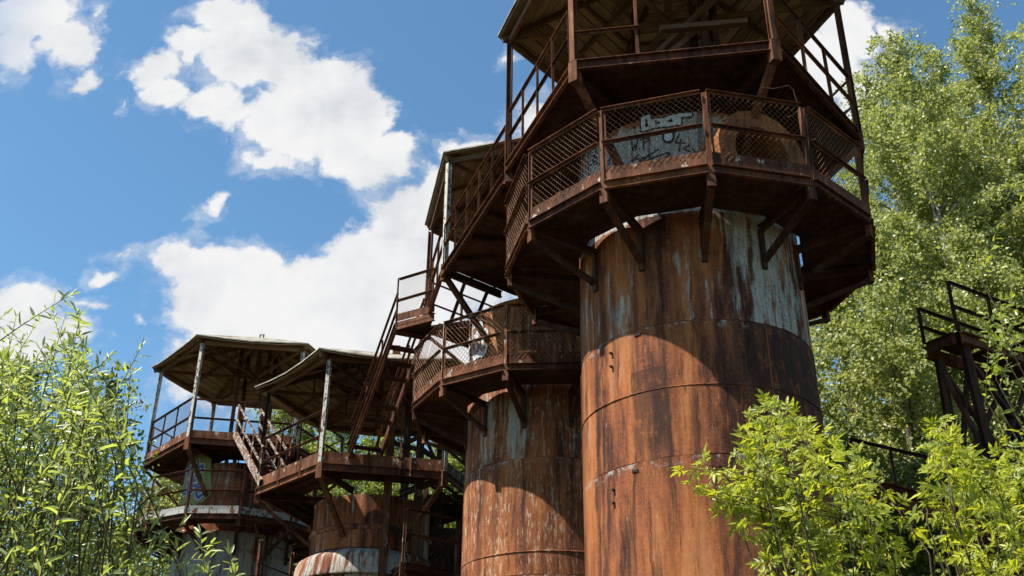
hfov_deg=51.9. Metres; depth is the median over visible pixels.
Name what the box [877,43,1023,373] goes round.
birch tree
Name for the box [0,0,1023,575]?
sky
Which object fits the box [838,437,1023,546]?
girder walkway
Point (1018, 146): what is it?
birch tree
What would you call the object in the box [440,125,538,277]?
footbridge
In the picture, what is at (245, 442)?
staircase
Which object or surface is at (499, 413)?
kiln tower
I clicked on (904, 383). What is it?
bushy tree
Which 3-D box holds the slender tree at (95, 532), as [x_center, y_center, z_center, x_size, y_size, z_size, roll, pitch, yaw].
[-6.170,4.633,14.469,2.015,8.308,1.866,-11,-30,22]
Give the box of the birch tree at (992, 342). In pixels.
[977,179,1023,459]
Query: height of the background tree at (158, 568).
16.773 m
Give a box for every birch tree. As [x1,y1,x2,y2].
[801,60,1016,574]
[848,28,1023,569]
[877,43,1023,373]
[886,85,1012,415]
[899,0,1023,290]
[977,179,1023,459]
[982,21,1023,276]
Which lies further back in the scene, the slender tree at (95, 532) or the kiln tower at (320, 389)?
the kiln tower at (320, 389)
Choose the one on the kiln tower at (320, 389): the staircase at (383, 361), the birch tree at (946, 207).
the staircase at (383, 361)
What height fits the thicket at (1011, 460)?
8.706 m
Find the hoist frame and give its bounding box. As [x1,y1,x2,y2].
[378,345,442,575]
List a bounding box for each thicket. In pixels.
[825,406,952,575]
[843,434,1004,575]
[935,422,1023,575]
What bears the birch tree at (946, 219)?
on the ground
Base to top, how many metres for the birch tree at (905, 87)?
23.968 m
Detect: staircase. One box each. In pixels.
[233,404,286,486]
[347,293,427,458]
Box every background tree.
[81,471,182,575]
[245,408,355,573]
[293,428,370,565]
[319,435,432,574]
[372,486,455,574]
[383,440,464,527]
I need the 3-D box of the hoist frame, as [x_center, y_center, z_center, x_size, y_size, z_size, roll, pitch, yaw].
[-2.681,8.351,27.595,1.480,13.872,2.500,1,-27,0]
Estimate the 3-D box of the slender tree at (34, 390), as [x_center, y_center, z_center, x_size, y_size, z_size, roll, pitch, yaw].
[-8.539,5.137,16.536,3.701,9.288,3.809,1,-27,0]
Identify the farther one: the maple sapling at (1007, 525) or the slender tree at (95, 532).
the slender tree at (95, 532)
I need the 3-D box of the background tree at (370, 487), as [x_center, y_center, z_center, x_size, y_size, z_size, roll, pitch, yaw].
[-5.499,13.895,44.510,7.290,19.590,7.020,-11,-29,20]
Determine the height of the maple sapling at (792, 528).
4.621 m
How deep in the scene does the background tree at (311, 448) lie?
47.71 m
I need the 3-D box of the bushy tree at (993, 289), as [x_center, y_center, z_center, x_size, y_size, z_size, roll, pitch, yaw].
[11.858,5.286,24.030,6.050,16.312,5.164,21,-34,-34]
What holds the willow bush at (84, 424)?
on the ground
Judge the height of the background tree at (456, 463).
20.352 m
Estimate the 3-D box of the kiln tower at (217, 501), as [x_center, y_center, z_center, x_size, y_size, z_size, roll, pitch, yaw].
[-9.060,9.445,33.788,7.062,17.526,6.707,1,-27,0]
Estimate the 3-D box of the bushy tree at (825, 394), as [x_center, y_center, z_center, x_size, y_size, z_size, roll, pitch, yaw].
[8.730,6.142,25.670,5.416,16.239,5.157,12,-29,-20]
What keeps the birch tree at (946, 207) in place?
on the ground
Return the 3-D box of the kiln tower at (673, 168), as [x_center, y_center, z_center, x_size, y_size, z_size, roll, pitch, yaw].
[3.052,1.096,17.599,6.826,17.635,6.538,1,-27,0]
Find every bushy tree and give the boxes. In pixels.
[809,289,960,575]
[812,208,1023,575]
[887,202,1023,466]
[961,262,1023,501]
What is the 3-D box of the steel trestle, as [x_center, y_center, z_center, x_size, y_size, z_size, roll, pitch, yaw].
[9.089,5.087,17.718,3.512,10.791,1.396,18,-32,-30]
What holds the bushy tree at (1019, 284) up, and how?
on the ground
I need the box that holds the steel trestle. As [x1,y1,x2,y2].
[916,280,1023,575]
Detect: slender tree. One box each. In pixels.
[0,326,87,573]
[18,351,171,575]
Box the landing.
[394,267,435,338]
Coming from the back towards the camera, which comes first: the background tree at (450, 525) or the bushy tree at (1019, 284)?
the background tree at (450, 525)
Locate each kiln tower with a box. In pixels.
[132,334,345,575]
[248,347,464,575]
[411,137,584,575]
[497,0,875,575]
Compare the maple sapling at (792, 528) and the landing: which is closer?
the maple sapling at (792, 528)
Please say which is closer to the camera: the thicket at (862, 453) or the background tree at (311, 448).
the thicket at (862, 453)
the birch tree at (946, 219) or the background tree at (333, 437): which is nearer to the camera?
the birch tree at (946, 219)
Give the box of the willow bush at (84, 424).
[0,289,245,575]
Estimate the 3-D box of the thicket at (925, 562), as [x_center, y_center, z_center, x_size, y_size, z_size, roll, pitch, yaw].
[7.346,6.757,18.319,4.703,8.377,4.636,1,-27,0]
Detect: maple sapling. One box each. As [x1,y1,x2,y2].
[670,389,942,575]
[908,414,1023,575]
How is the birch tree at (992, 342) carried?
on the ground

